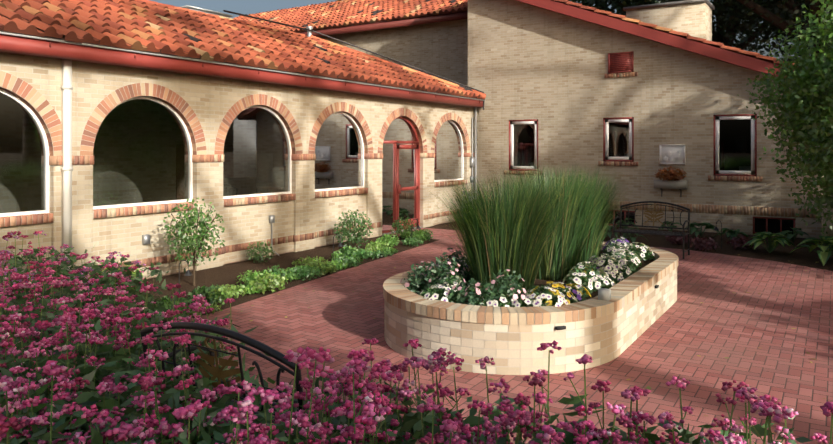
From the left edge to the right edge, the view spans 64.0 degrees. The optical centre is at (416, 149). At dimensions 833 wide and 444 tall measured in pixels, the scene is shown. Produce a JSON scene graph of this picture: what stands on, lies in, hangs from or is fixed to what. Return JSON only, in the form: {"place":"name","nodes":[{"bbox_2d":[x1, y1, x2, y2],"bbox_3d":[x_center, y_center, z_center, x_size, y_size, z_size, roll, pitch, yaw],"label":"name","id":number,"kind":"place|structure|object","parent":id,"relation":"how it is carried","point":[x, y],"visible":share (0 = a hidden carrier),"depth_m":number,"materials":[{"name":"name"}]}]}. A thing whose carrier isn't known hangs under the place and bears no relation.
{"place":"outdoors","nodes":[
{"label":"outdoors","id":0,"kind":"place"},
{"bbox_2d":[0,52,473,279],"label":"arcade wall","id":1,"kind":"structure","parent":0,"point":[210,101],"depth_m":11.21,"materials":[{"name":"beige brick"}]},
{"bbox_2d":[0,93,461,230],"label":"arched windows","id":2,"kind":"structure","parent":1,"relation":"in","point":[141,151],"depth_m":10.78,"materials":[{"name":"glass"}]},
{"bbox_2d":[0,70,473,276],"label":"arcade trim bricks","id":3,"kind":"object","parent":1,"relation":"attached to","point":[26,93],"visible":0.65,"depth_m":11.01,"materials":[{"name":"brick"}]},
{"bbox_2d":[0,0,485,99],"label":"tiled roof","id":4,"kind":"structure","parent":1,"relation":"on","point":[150,26],"depth_m":12.01,"materials":[{"name":"orange tile"}]},
{"bbox_2d":[0,230,832,443],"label":"valerian","id":5,"kind":"object","parent":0,"point":[356,364],"depth_m":3.23,"materials":[{"name":"plant"}]},
{"bbox_2d":[125,221,832,323],"bbox_3d":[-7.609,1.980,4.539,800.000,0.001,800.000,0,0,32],"label":"soil","id":6,"kind":"structure","parent":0,"point":[226,274],"depth_m":12.14,"materials":[{"name":"brown soil"}]},
{"bbox_2d":[0,31,484,279],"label":"building trim","id":7,"kind":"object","parent":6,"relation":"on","point":[67,53],"visible":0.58,"depth_m":10.38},
{"bbox_2d":[142,107,479,255],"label":"meter pipes","id":8,"kind":"object","parent":7,"relation":"attached to","point":[146,237],"visible":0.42,"depth_m":19.07,"materials":[{"name":"grey metal"}]},
{"bbox_2d":[180,5,483,109],"bbox_3d":[-1.946,-2.195,16.949,8.799,2.112,2.004,0,0,-21],"label":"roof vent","id":9,"kind":"object","parent":7,"relation":"on","point":[309,30],"visible":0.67,"depth_m":17.42,"materials":[{"name":"grey metal"}]},
{"bbox_2d":[171,204,411,285],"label":"shrubs","id":10,"kind":"object","parent":6,"relation":"on","point":[194,262],"visible":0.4,"depth_m":9.69,"materials":[{"name":"plant"}]},
{"bbox_2d":[0,166,753,319],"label":"green shrubs","id":11,"kind":"object","parent":6,"relation":"on","point":[346,256],"visible":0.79,"depth_m":10.28,"materials":[{"name":"green plant"}]},
{"bbox_2d":[382,226,422,235],"bbox_3d":[-0.437,1.966,16.225,0.300,0.030,1.800,0,0,32],"label":"door threshold","id":12,"kind":"object","parent":6,"relation":"on","point":[397,231],"depth_m":15.72,"materials":[{"name":"concrete"}]},
{"bbox_2d":[179,219,721,291],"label":"garden lights","id":13,"kind":"object","parent":6,"relation":"on","point":[188,273],"visible":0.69,"depth_m":11.60,"materials":[{"name":"paint"}]},
{"bbox_2d":[150,228,832,443],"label":"herringbone paving","id":14,"kind":"structure","parent":6,"relation":"on","point":[681,333],"depth_m":6.84,"materials":[{"name":"red brick"}]},
{"bbox_2d":[140,322,361,437],"bbox_3d":[-1.002,1.485,4.000,1.292,0.994,0.630,0,0,32],"label":"bench","id":15,"kind":"object","parent":14,"relation":"on","point":[216,371],"visible":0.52,"depth_m":3.76,"materials":[{"name":"paint"}]},
{"bbox_2d":[179,252,832,433],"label":"fallen leaves","id":16,"kind":"object","parent":14,"relation":"on","point":[648,387],"visible":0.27,"depth_m":7.34,"materials":[{"name":"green plant"}]},
{"bbox_2d":[383,241,677,374],"bbox_3d":[1.611,1.706,8.191,2.550,0.550,5.130,0,0,32],"label":"brick planter","id":17,"kind":"object","parent":14,"relation":"on","point":[509,340],"visible":0.58,"depth_m":6.07,"materials":[{"name":"beige brick"}]},
{"bbox_2d":[410,250,654,303],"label":"planter soil","id":18,"kind":"structure","parent":17,"relation":"in","point":[539,282],"depth_m":7.75,"materials":[{"name":"brown soil"}]},
{"bbox_2d":[400,237,654,307],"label":"planter flowers","id":19,"kind":"object","parent":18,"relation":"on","point":[536,301],"visible":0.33,"depth_m":6.95,"materials":[{"name":"white plant"}]},
{"bbox_2d":[423,160,639,294],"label":"ornamental grass clumps","id":20,"kind":"object","parent":18,"relation":"on","point":[544,229],"visible":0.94,"depth_m":7.28,"materials":[{"name":"green plant"}]},
{"bbox_2d":[598,288,610,300],"bbox_3d":[1.796,1.381,6.363,0.100,0.100,0.080,0,0,32],"label":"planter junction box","id":21,"kind":"object","parent":17,"relation":"on","point":[604,294],"visible":1,"depth_m":6.33,"materials":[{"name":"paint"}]},
{"bbox_2d":[612,201,689,258],"bbox_3d":[4.434,1.485,12.605,1.292,0.994,0.630,0,0,32],"label":"bench","id":22,"kind":"object","parent":14,"relation":"on","point":[620,230],"visible":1,"depth_m":12.71,"materials":[{"name":"paint"}]},
{"bbox_2d":[318,1,832,245],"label":"wing walls","id":23,"kind":"structure","parent":6,"relation":"on","point":[439,49],"depth_m":23.33,"materials":[{"name":"beige brick"}]},
{"bbox_2d":[233,0,467,32],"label":"tile roof","id":24,"kind":"structure","parent":23,"relation":"on","point":[340,13],"depth_m":26.68,"materials":[{"name":"tile"}]},
{"bbox_2d":[296,0,714,36],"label":"tiled roof","id":25,"kind":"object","parent":23,"relation":"attached to","point":[404,22],"visible":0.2,"depth_m":23.60,"materials":[{"name":"orange tile"}]},
{"bbox_2d":[460,215,832,265],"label":"hostas","id":26,"kind":"object","parent":6,"relation":"on","point":[783,238],"visible":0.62,"depth_m":12.80,"materials":[{"name":"green plant"}]},
{"bbox_2d":[738,0,832,235],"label":"tree","id":27,"kind":"object","parent":6,"relation":"on","point":[809,124],"visible":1,"depth_m":11.09,"materials":[{"name":"green plant"}]},
{"bbox_2d":[150,0,832,61],"label":"sky","id":28,"kind":"structure","parent":0,"point":[247,7],"materials":[{"name":"blue"}]},
{"bbox_2d":[335,0,832,61],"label":"tree","id":29,"kind":"object","parent":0,"point":[727,14],"depth_m":24.34,"materials":[{"name":"green plant"}]},
{"bbox_2d":[468,0,823,238],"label":"gable block walls","id":30,"kind":"structure","parent":0,"point":[548,69],"depth_m":17.24,"materials":[{"name":"beige brick"}]},
{"bbox_2d":[477,72,821,218],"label":"brick sills","id":31,"kind":"structure","parent":30,"relation":"attached to","point":[748,210],"depth_m":15.92,"materials":[{"name":"red brick"}]},
{"bbox_2d":[509,0,825,233],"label":"building trim","id":32,"kind":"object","parent":30,"relation":"attached to","point":[620,62],"visible":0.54,"depth_m":16.49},
{"bbox_2d":[514,119,793,233],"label":"windows","id":33,"kind":"structure","parent":32,"relation":"in","point":[734,145],"depth_m":15.90,"materials":[{"name":"black glass"}]},
{"bbox_2d":[659,144,684,164],"bbox_3d":[6.300,0.116,16.419,0.600,0.490,0.078,0,0,32],"label":"relief plaque","id":34,"kind":"object","parent":30,"relation":"attached to","point":[671,154],"visible":1,"depth_m":16.40,"materials":[{"name":"stone"}]},
{"bbox_2d":[552,0,794,65],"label":"roof fascia","id":35,"kind":"structure","parent":30,"relation":"on","point":[773,60],"depth_m":16.16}
]}

